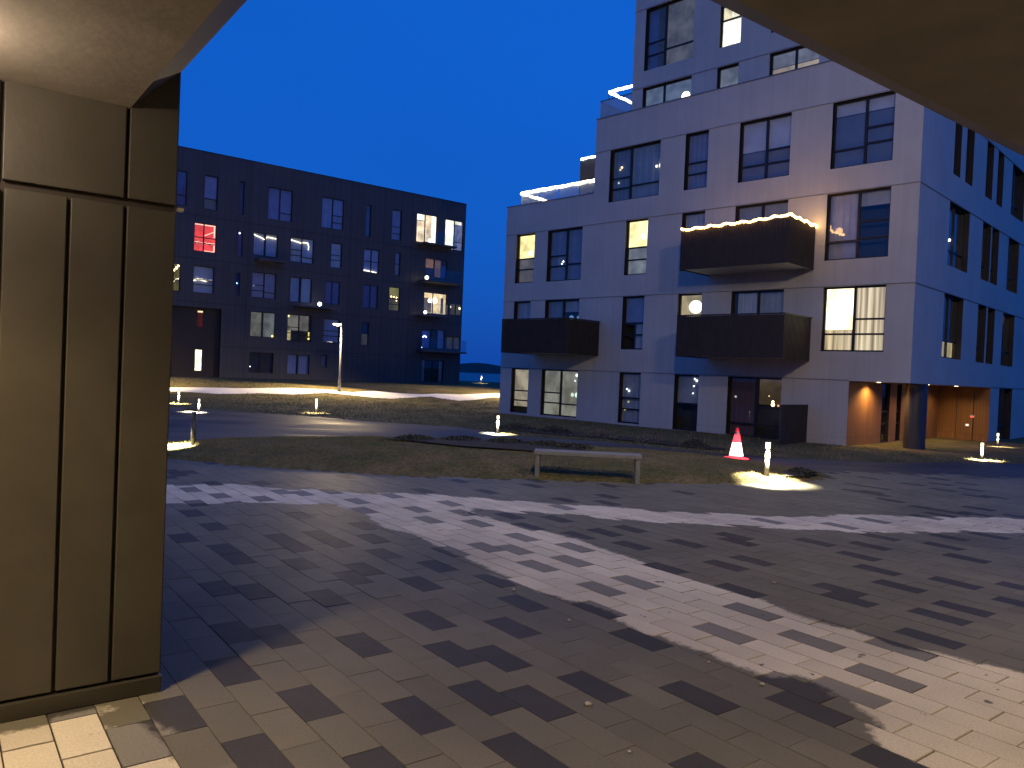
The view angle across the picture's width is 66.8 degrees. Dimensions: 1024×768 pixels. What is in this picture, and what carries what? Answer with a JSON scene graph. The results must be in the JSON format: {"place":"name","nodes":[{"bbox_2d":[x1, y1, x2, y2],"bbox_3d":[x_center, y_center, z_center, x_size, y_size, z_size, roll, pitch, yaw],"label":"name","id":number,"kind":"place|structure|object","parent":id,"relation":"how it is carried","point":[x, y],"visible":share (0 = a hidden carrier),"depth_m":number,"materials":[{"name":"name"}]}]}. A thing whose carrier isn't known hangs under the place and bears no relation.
{"place":"outdoors","nodes":[
{"label":"outdoors","id":0,"kind":"place"},
{"bbox_2d":[178,0,635,365],"label":"sky","id":1,"kind":"structure","parent":0,"point":[478,104],"materials":[{"name":"blue"}]},
{"bbox_2d":[459,372,499,381],"bbox_3d":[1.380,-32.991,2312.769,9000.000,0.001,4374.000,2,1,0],"label":"sea","id":2,"kind":"structure","parent":0,"point":[486,377],"depth_m":490.18,"materials":[{"name":"blue liquid"}]},
{"bbox_2d":[460,363,500,373],"bbox_3d":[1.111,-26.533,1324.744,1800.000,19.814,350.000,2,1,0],"label":"hills","id":3,"kind":"structure","parent":0,"point":[479,368],"depth_m":1170.38,"materials":[{"name":"blue"}]},
{"bbox_2d":[0,459,1023,767],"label":"paving","id":4,"kind":"structure","parent":0,"point":[320,619],"depth_m":5.22,"materials":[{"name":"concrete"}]},
{"bbox_2d":[0,0,1023,723],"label":"overhang building","id":5,"kind":"structure","parent":4,"relation":"on","point":[88,134],"depth_m":3.61,"materials":[{"name":"brown"}]},
{"bbox_2d":[168,376,1023,484],"bbox_3d":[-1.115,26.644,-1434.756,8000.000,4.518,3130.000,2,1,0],"label":"ground","id":6,"kind":"structure","parent":0,"point":[1011,450],"depth_m":21.04,"materials":[{"name":"green plant"}]},
{"bbox_2d":[184,409,196,444],"bbox_3d":[-5.905,0.864,14.246,0.230,0.815,0.120,2,1,-15],"label":"bollard light","id":7,"kind":"object","parent":6,"relation":"on","point":[193,429],"visible":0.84,"depth_m":14.22,"materials":[{"name":"grey metal"}]},
{"bbox_2d":[170,146,466,383],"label":"apartment building","id":8,"kind":"structure","parent":6,"relation":"on","point":[268,258],"depth_m":60.20,"materials":[{"name":"black metal"}]},
{"bbox_2d":[173,263,180,290],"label":"window","id":9,"kind":"structure","parent":8,"relation":"in","point":[176,287],"depth_m":54.28,"materials":[{"name":"yellow glass"}]},
{"bbox_2d":[176,170,187,205],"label":"window","id":10,"kind":"structure","parent":8,"relation":"in","point":[181,175],"depth_m":54.25,"materials":[{"name":"blue glass"}]},
{"bbox_2d":[194,349,201,370],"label":"glazed door","id":11,"kind":"structure","parent":8,"relation":"in","point":[198,352],"depth_m":56.05,"materials":[{"name":"white glass"}]},
{"bbox_2d":[197,310,203,327],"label":"window","id":12,"kind":"structure","parent":8,"relation":"in","point":[200,313],"depth_m":55.66,"materials":[{"name":"red glass"}]},
{"bbox_2d":[193,265,213,293],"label":"window","id":13,"kind":"structure","parent":8,"relation":"in","point":[206,274],"depth_m":55.39,"materials":[{"name":"blue glass"}]},
{"bbox_2d":[194,222,216,252],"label":"window","id":14,"kind":"structure","parent":8,"relation":"in","point":[204,234],"depth_m":55.69,"materials":[{"name":"red glass"}]},
{"bbox_2d":[204,175,217,210],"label":"window","id":15,"kind":"structure","parent":8,"relation":"in","point":[211,183],"depth_m":55.48,"materials":[{"name":"blue glass"}]},
{"bbox_2d":[237,231,242,256],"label":"window","id":16,"kind":"structure","parent":8,"relation":"in","point":[240,234],"depth_m":56.87,"materials":[{"name":"blue glass"}]},
{"bbox_2d":[238,182,244,214],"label":"window","id":17,"kind":"structure","parent":8,"relation":"in","point":[241,184],"depth_m":56.81,"materials":[{"name":"blue glass"}]},
{"bbox_2d":[248,352,272,372],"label":"window","id":18,"kind":"structure","parent":8,"relation":"in","point":[259,362],"depth_m":58.12,"materials":[{"name":"black glass"}]},
{"bbox_2d":[250,311,274,337],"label":"window","id":19,"kind":"structure","parent":8,"relation":"in","point":[262,324],"depth_m":58.22,"materials":[{"name":"grey glass"}]},
{"bbox_2d":[251,272,275,298],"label":"window","id":20,"kind":"structure","parent":8,"relation":"in","point":[263,284],"depth_m":58.03,"materials":[{"name":"blue glass"}]},
{"bbox_2d":[253,232,277,257],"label":"window","id":21,"kind":"structure","parent":8,"relation":"in","point":[267,247],"depth_m":58.00,"materials":[{"name":"blue glass"}]},
{"bbox_2d":[268,187,292,221],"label":"window","id":22,"kind":"structure","parent":8,"relation":"in","point":[279,200],"depth_m":58.57,"materials":[{"name":"blue glass"}]},
{"bbox_2d":[287,354,308,374],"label":"window","id":23,"kind":"structure","parent":8,"relation":"in","point":[296,364],"depth_m":60.08,"materials":[{"name":"blue glass"}]},
{"bbox_2d":[287,314,310,341],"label":"window","id":24,"kind":"structure","parent":8,"relation":"in","point":[298,326],"depth_m":60.11,"materials":[{"name":"grey glass"}]},
{"bbox_2d":[290,277,311,303],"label":"window","id":25,"kind":"structure","parent":8,"relation":"in","point":[300,288],"depth_m":59.96,"materials":[{"name":"blue glass"}]},
{"bbox_2d":[290,237,313,263],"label":"window","id":26,"kind":"structure","parent":8,"relation":"in","point":[299,252],"depth_m":59.76,"materials":[{"name":"blue glass"}]},
{"bbox_2d":[323,319,338,342],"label":"window","id":27,"kind":"structure","parent":8,"relation":"in","point":[331,332],"depth_m":61.55,"materials":[{"name":"blue glass"}]},
{"bbox_2d":[324,281,339,304],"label":"window","id":28,"kind":"structure","parent":8,"relation":"in","point":[332,289],"depth_m":61.43,"materials":[{"name":"blue glass"}]},
{"bbox_2d":[321,197,343,230],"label":"window","id":29,"kind":"structure","parent":8,"relation":"in","point":[332,209],"depth_m":61.20,"materials":[{"name":"blue glass"}]},
{"bbox_2d":[331,243,341,268],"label":"window","id":30,"kind":"structure","parent":8,"relation":"in","point":[336,249],"depth_m":61.58,"materials":[{"name":"blue glass"}]},
{"bbox_2d":[361,322,368,345],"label":"window","id":31,"kind":"structure","parent":8,"relation":"in","point":[365,325],"depth_m":63.43,"materials":[{"name":"grey glass"}]},
{"bbox_2d":[366,205,370,236],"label":"window","id":32,"kind":"structure","parent":8,"relation":"in","point":[368,214],"depth_m":63.18,"materials":[{"name":"blue glass"}]},
{"bbox_2d":[363,284,377,308],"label":"window","id":33,"kind":"structure","parent":8,"relation":"in","point":[370,292],"depth_m":63.50,"materials":[{"name":"blue glass"}]},
{"bbox_2d":[363,249,378,273],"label":"window","id":34,"kind":"structure","parent":8,"relation":"in","point":[371,257],"depth_m":63.44,"materials":[{"name":"blue glass"}]},
{"bbox_2d":[389,287,399,310],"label":"window","id":35,"kind":"structure","parent":8,"relation":"in","point":[394,293],"depth_m":64.95,"materials":[{"name":"yellow glass"}]},
{"bbox_2d":[392,210,401,240],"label":"window","id":36,"kind":"structure","parent":8,"relation":"in","point":[396,217],"depth_m":64.80,"materials":[{"name":"blue glass"}]},
{"bbox_2d":[395,253,399,275],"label":"window","id":37,"kind":"structure","parent":8,"relation":"in","point":[397,263],"depth_m":64.98,"materials":[{"name":"blue glass"}]},
{"bbox_2d":[416,213,436,242],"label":"window","id":38,"kind":"structure","parent":8,"relation":"in","point":[426,224],"depth_m":67.90,"materials":[{"name":"beige glass"}]},
{"bbox_2d":[421,360,442,381],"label":"window","id":39,"kind":"structure","parent":8,"relation":"in","point":[432,370],"depth_m":67.98,"materials":[{"name":"blue glass"}]},
{"bbox_2d":[422,329,444,349],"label":"window","id":40,"kind":"structure","parent":8,"relation":"in","point":[431,339],"depth_m":67.86,"materials":[{"name":"blue glass"}]},
{"bbox_2d":[424,292,446,314],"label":"window","id":41,"kind":"structure","parent":8,"relation":"in","point":[434,303],"depth_m":68.01,"materials":[{"name":"beige glass"}]},
{"bbox_2d":[425,258,446,278],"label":"window","id":42,"kind":"structure","parent":8,"relation":"in","point":[435,268],"depth_m":67.66,"materials":[{"name":"blue glass"}]},
{"bbox_2d":[446,336,459,349],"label":"window","id":43,"kind":"structure","parent":8,"relation":"in","point":[452,342],"depth_m":68.76,"materials":[{"name":"grey glass"}]},
{"bbox_2d":[445,219,462,250],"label":"window","id":44,"kind":"structure","parent":8,"relation":"in","point":[454,229],"depth_m":68.39,"materials":[{"name":"white glass"}]},
{"bbox_2d":[450,303,461,315],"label":"window","id":45,"kind":"structure","parent":8,"relation":"in","point":[455,309],"depth_m":68.73,"materials":[{"name":"grey glass"}]},
{"bbox_2d":[170,387,499,400],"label":"footpath","id":46,"kind":"structure","parent":6,"relation":"on","point":[391,395],"depth_m":45.55,"materials":[{"name":"concrete"}]},
{"bbox_2d":[333,323,342,391],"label":"street lamp","id":47,"kind":"object","parent":46,"relation":"on","point":[339,378],"visible":0.95,"depth_m":46.52,"materials":[{"name":"grey metal"}]},
{"bbox_2d":[385,437,582,450],"bbox_3d":[-0.592,1.163,15.420,4.045,0.062,2.079,3,1,8],"label":"planting bed","id":48,"kind":"object","parent":6,"relation":"on","point":[490,444],"visible":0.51,"depth_m":14.87,"materials":[{"name":"green plant"}]},
{"bbox_2d":[393,434,433,440],"bbox_3d":[-1.950,1.053,15.425,0.726,0.120,0.937,3,1,30],"label":"shrub","id":49,"kind":"object","parent":48,"relation":"on","point":[410,437],"visible":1,"depth_m":15.30,"materials":[{"name":"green plant"}]},
{"bbox_2d":[440,435,480,440],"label":"shrub","id":50,"kind":"object","parent":48,"relation":"on","point":[463,437],"visible":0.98,"depth_m":15.63,"materials":[{"name":"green plant"}]},
{"bbox_2d":[487,437,523,442],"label":"shrub","id":51,"kind":"object","parent":48,"relation":"on","point":[507,440],"visible":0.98,"depth_m":15.54,"materials":[{"name":"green plant"}]},
{"bbox_2d":[522,440,561,445],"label":"shrub","id":52,"kind":"object","parent":48,"relation":"on","point":[548,442],"visible":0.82,"depth_m":15.31,"materials":[{"name":"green plant"}]},
{"bbox_2d":[548,442,593,448],"bbox_3d":[1.142,1.195,15.116,0.913,0.122,0.717,2,1,1],"label":"shrub","id":53,"kind":"object","parent":48,"relation":"on","point":[565,445],"visible":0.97,"depth_m":15.02,"materials":[{"name":"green plant"}]},
{"bbox_2d":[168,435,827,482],"bbox_3d":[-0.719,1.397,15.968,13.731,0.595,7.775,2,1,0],"label":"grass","id":54,"kind":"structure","parent":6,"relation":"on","point":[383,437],"depth_m":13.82,"materials":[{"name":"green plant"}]},
{"bbox_2d":[0,465,1023,767],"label":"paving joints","id":55,"kind":"object","parent":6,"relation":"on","point":[172,755],"visible":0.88,"depth_m":3.53,"materials":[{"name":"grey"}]},
{"bbox_2d":[534,448,641,483],"bbox_3d":[1.215,1.340,12.573,1.720,0.475,0.400,2,1,4],"label":"bench","id":56,"kind":"object","parent":6,"relation":"on","point":[637,457],"visible":0.83,"depth_m":12.41,"materials":[{"name":"concrete"}]},
{"bbox_2d":[494,426,730,448],"bbox_3d":[3.173,1.682,24.659,8.528,0.036,1.633,3,1,36],"label":"planting bed","id":57,"kind":"object","parent":6,"relation":"on","point":[575,433],"visible":0.66,"depth_m":24.61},
{"bbox_2d":[495,423,536,429],"bbox_3d":[0.127,1.433,26.417,1.485,0.254,0.826,2,1,-21],"label":"shrub","id":58,"kind":"object","parent":57,"relation":"on","point":[516,425],"visible":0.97,"depth_m":26.41,"materials":[{"name":"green plant"}]},
{"bbox_2d":[538,425,572,433],"bbox_3d":[1.433,1.496,25.922,0.813,0.251,1.502,2,1,-38],"label":"shrub","id":59,"kind":"object","parent":57,"relation":"on","point":[556,429],"visible":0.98,"depth_m":25.81,"materials":[{"name":"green plant"}]},
{"bbox_2d":[585,429,616,437],"bbox_3d":[2.838,1.553,24.720,0.806,0.254,1.510,2,1,-26],"label":"shrub","id":60,"kind":"object","parent":57,"relation":"on","point":[598,433],"visible":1,"depth_m":24.64,"materials":[{"name":"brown plant"}]},
{"bbox_2d":[633,434,663,442],"bbox_3d":[4.130,1.631,23.524,0.806,0.246,1.501,3,1,30],"label":"shrub","id":61,"kind":"object","parent":57,"relation":"on","point":[648,437],"visible":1,"depth_m":23.34,"materials":[{"name":"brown plant"}]},
{"bbox_2d":[680,438,708,447],"bbox_3d":[5.334,1.709,22.631,0.833,0.246,1.515,3,1,13],"label":"shrub","id":62,"kind":"object","parent":57,"relation":"on","point":[689,442],"visible":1,"depth_m":22.43,"materials":[{"name":"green plant"}]},
{"bbox_2d":[499,0,1023,449],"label":"apartment building","id":63,"kind":"structure","parent":6,"relation":"on","point":[883,301],"depth_m":28.32,"materials":[{"name":"grey concrete"}]},
{"bbox_2d":[512,368,528,412],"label":"window","id":64,"kind":"structure","parent":63,"relation":"in","point":[520,376],"depth_m":35.89,"materials":[{"name":"beige glass"}]},
{"bbox_2d":[515,301,530,319],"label":"window","id":65,"kind":"structure","parent":63,"relation":"in","point":[522,308],"depth_m":35.82,"materials":[{"name":"blue glass"}]},
{"bbox_2d":[517,233,534,282],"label":"window","id":66,"kind":"structure","parent":63,"relation":"in","point":[526,243],"depth_m":35.77,"materials":[{"name":"yellow glass"}]},
{"bbox_2d":[520,179,593,200],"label":"string lights","id":67,"kind":"object","parent":63,"relation":"attached to","point":[525,193],"visible":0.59,"depth_m":35.23,"materials":[{"name":"white plastic"}]},
{"bbox_2d":[542,369,577,417],"bbox_3d":[2.224,0.404,34.090,2.080,2.030,0.308,3,1,44],"label":"window","id":68,"kind":"structure","parent":63,"relation":"in","point":[559,386],"depth_m":34.07,"materials":[{"name":"grey glass"}]},
{"bbox_2d":[547,299,579,319],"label":"window","id":69,"kind":"structure","parent":63,"relation":"in","point":[555,308],"depth_m":34.24,"materials":[{"name":"blue glass"}]},
{"bbox_2d":[548,227,582,281],"bbox_3d":[2.408,-5.627,33.950,1.980,2.260,0.152,3,1,45],"label":"window","id":70,"kind":"structure","parent":63,"relation":"in","point":[565,250],"depth_m":34.05,"materials":[{"name":"blue glass"}]},
{"bbox_2d":[609,85,631,103],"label":"string lights","id":71,"kind":"object","parent":63,"relation":"attached to","point":[611,92],"visible":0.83,"depth_m":34.94,"materials":[{"name":"white plastic"}]},
{"bbox_2d":[619,372,640,423],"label":"window","id":72,"kind":"structure","parent":63,"relation":"in","point":[630,382],"depth_m":31.48,"materials":[{"name":"blue glass"}]},
{"bbox_2d":[623,296,643,349],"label":"window","id":73,"kind":"structure","parent":63,"relation":"in","point":[634,306],"depth_m":31.50,"materials":[{"name":"blue glass"}]},
{"bbox_2d":[610,141,660,201],"bbox_3d":[5.248,-8.527,31.558,2.536,2.150,0.629,3,1,45],"label":"window","id":74,"kind":"structure","parent":63,"relation":"in","point":[635,170],"depth_m":31.50,"materials":[{"name":"blue glass"}]},
{"bbox_2d":[626,219,647,274],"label":"window","id":75,"kind":"structure","parent":63,"relation":"in","point":[637,229],"depth_m":31.41,"materials":[{"name":"yellow glass"}]},
{"bbox_2d":[644,77,691,106],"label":"window","id":76,"kind":"structure","parent":63,"relation":"in","point":[681,88],"depth_m":32.83,"materials":[{"name":"glass"}]},
{"bbox_2d":[646,0,694,70],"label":"window","id":77,"kind":"structure","parent":63,"relation":"in","point":[670,29],"depth_m":32.82,"materials":[{"name":"grey glass"}]},
{"bbox_2d":[674,374,698,430],"bbox_3d":[6.879,0.711,29.722,1.060,2.110,0.625,3,1,45],"label":"window","id":78,"kind":"structure","parent":63,"relation":"in","point":[686,399],"depth_m":29.85,"materials":[{"name":"black glass"}]},
{"bbox_2d":[679,293,701,314],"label":"window","id":79,"kind":"structure","parent":63,"relation":"in","point":[690,304],"depth_m":29.88,"materials":[{"name":"glass"}]},
{"bbox_2d":[683,211,704,227],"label":"window","id":80,"kind":"structure","parent":63,"relation":"in","point":[696,219],"depth_m":29.52,"materials":[{"name":"glass"}]},
{"bbox_2d":[685,131,708,189],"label":"window","id":81,"kind":"structure","parent":63,"relation":"in","point":[697,145],"depth_m":29.50,"materials":[{"name":"blue glass"}]},
{"bbox_2d":[718,64,738,87],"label":"window","id":82,"kind":"structure","parent":63,"relation":"in","point":[728,76],"depth_m":30.87,"materials":[{"name":"grey glass"}]},
{"bbox_2d":[721,6,740,47],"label":"window","id":83,"kind":"structure","parent":63,"relation":"in","point":[731,21],"depth_m":30.88,"materials":[{"name":"white glass"}]},
{"bbox_2d":[681,213,816,230],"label":"string lights","id":84,"kind":"object","parent":63,"relation":"attached to","point":[754,220],"visible":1,"depth_m":25.65,"materials":[{"name":"white plastic"}]},
{"bbox_2d":[727,376,781,439],"bbox_3d":[8.832,0.834,27.787,2.040,2.130,0.629,3,1,45],"label":"patio door","id":85,"kind":"structure","parent":63,"relation":"in","point":[754,402],"depth_m":27.85,"materials":[{"name":"black glass"}]},
{"bbox_2d":[733,290,783,314],"bbox_3d":[8.932,-2.229,27.766,1.980,2.140,0.629,3,1,45],"label":"balcony door","id":86,"kind":"structure","parent":63,"relation":"in","point":[768,301],"depth_m":27.61,"materials":[{"name":"glass"}]},
{"bbox_2d":[737,201,787,223],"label":"window","id":87,"kind":"structure","parent":63,"relation":"in","point":[751,212],"depth_m":27.55,"materials":[{"name":"glass"}]},
{"bbox_2d":[739,113,791,182],"bbox_3d":[9.190,-8.293,27.666,1.930,2.160,0.629,3,1,45],"label":"window","id":88,"kind":"structure","parent":63,"relation":"in","point":[765,143],"depth_m":27.51,"materials":[{"name":"blue glass"}]},
{"bbox_2d":[771,47,818,74],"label":"window","id":89,"kind":"structure","parent":63,"relation":"in","point":[799,57],"depth_m":29.02,"materials":[{"name":"grey glass"}]},
{"bbox_2d":[822,285,885,351],"bbox_3d":[11.317,-2.101,25.412,1.990,2.120,0.629,3,1,45],"label":"window","id":90,"kind":"structure","parent":63,"relation":"in","point":[854,317],"depth_m":25.22,"materials":[{"name":"beige glass"}]},
{"bbox_2d":[826,187,890,260],"bbox_3d":[11.437,-5.138,25.370,2.010,2.200,0.629,3,1,45],"label":"window","id":91,"kind":"structure","parent":63,"relation":"in","point":[859,221],"depth_m":25.44,"materials":[{"name":"blue glass"}]},
{"bbox_2d":[832,92,895,168],"bbox_3d":[11.579,-8.144,25.305,1.950,2.180,0.629,3,1,45],"label":"window","id":92,"kind":"structure","parent":63,"relation":"in","point":[864,127],"depth_m":25.20,"materials":[{"name":"blue glass"}]},
{"bbox_2d":[880,383,888,442],"bbox_3d":[13.019,1.019,27.847,0.625,2.110,0.760,3,1,45],"label":"glazed door","id":93,"kind":"structure","parent":63,"relation":"in","point":[885,395],"depth_m":27.96,"materials":[{"name":"black glass"}]},
{"bbox_2d":[895,384,900,440],"bbox_3d":[13.957,1.043,28.795,0.625,2.110,0.450,3,1,45],"label":"glazed door","id":94,"kind":"structure","parent":63,"relation":"in","point":[899,385],"depth_m":28.72,"materials":[{"name":"black glass"}]},
{"bbox_2d":[941,295,957,358],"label":"window","id":95,"kind":"structure","parent":63,"relation":"in","point":[950,316],"depth_m":27.45,"materials":[{"name":"glass"}]},
{"bbox_2d":[947,205,964,270],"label":"window","id":96,"kind":"structure","parent":63,"relation":"in","point":[956,218],"depth_m":27.49,"materials":[{"name":"glass"}]},
{"bbox_2d":[965,129,969,182],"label":"window","id":97,"kind":"structure","parent":63,"relation":"in","point":[968,135],"depth_m":27.72,"materials":[{"name":"black glass"}]},
{"bbox_2d":[975,306,981,361],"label":"window","id":98,"kind":"structure","parent":63,"relation":"in","point":[979,308],"depth_m":29.75,"materials":[{"name":"black glass"}]},
{"bbox_2d":[980,225,986,279],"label":"window","id":99,"kind":"structure","parent":63,"relation":"in","point":[984,227],"depth_m":29.78,"materials":[{"name":"black glass"}]},
{"bbox_2d":[985,309,989,363],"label":"window","id":100,"kind":"structure","parent":63,"relation":"in","point":[988,321],"depth_m":30.64,"materials":[{"name":"black glass"}]},
{"bbox_2d":[990,230,994,282],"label":"window","id":101,"kind":"structure","parent":63,"relation":"in","point":[993,233],"depth_m":30.63,"materials":[{"name":"black glass"}]},
{"bbox_2d":[997,388,1007,438],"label":"window","id":102,"kind":"structure","parent":63,"relation":"in","point":[1003,393],"depth_m":33.12,"materials":[{"name":"black glass"}]},
{"bbox_2d":[1000,314,1009,365],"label":"window","id":103,"kind":"structure","parent":63,"relation":"in","point":[1006,319],"depth_m":32.94,"materials":[{"name":"black glass"}]},
{"bbox_2d":[1006,241,1014,291],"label":"window","id":104,"kind":"structure","parent":63,"relation":"in","point":[1011,248],"depth_m":32.98,"materials":[{"name":"black glass"}]},
{"bbox_2d":[1011,169,1020,218],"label":"window","id":105,"kind":"structure","parent":63,"relation":"in","point":[1016,179],"depth_m":33.19,"materials":[{"name":"black glass"}]},
{"bbox_2d":[763,440,770,475],"bbox_3d":[4.417,1.355,13.441,0.120,0.766,0.120,2,1,3],"label":"bollard light","id":106,"kind":"object","parent":6,"relation":"on","point":[767,456],"visible":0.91,"depth_m":13.40,"materials":[{"name":"grey paint"}]},
{"bbox_2d":[783,470,819,475],"bbox_3d":[5.093,1.605,13.908,0.510,0.054,1.340,3,1,37],"label":"planting bed","id":107,"kind":"object","parent":6,"relation":"on","point":[789,473],"visible":0.66,"depth_m":13.76,"materials":[{"name":"green plant"}]},
{"bbox_2d":[788,467,816,475],"bbox_3d":[5.248,1.562,14.015,0.494,0.131,0.652,3,1,25],"label":"shrub","id":108,"kind":"object","parent":107,"relation":"on","point":[801,470],"visible":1,"depth_m":13.93,"materials":[{"name":"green plant"}]},
{"bbox_2d":[168,407,1023,477],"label":"road","id":109,"kind":"structure","parent":0,"point":[212,424],"depth_m":22.36,"materials":[{"name":"grey asphalt"}]},
{"bbox_2d":[724,428,748,459],"bbox_3d":[5.296,1.396,18.291,0.400,0.735,0.400,2,1,-20],"label":"traffic cone","id":110,"kind":"object","parent":109,"relation":"on","point":[736,451],"visible":0.98,"depth_m":18.20,"materials":[{"name":"red"}]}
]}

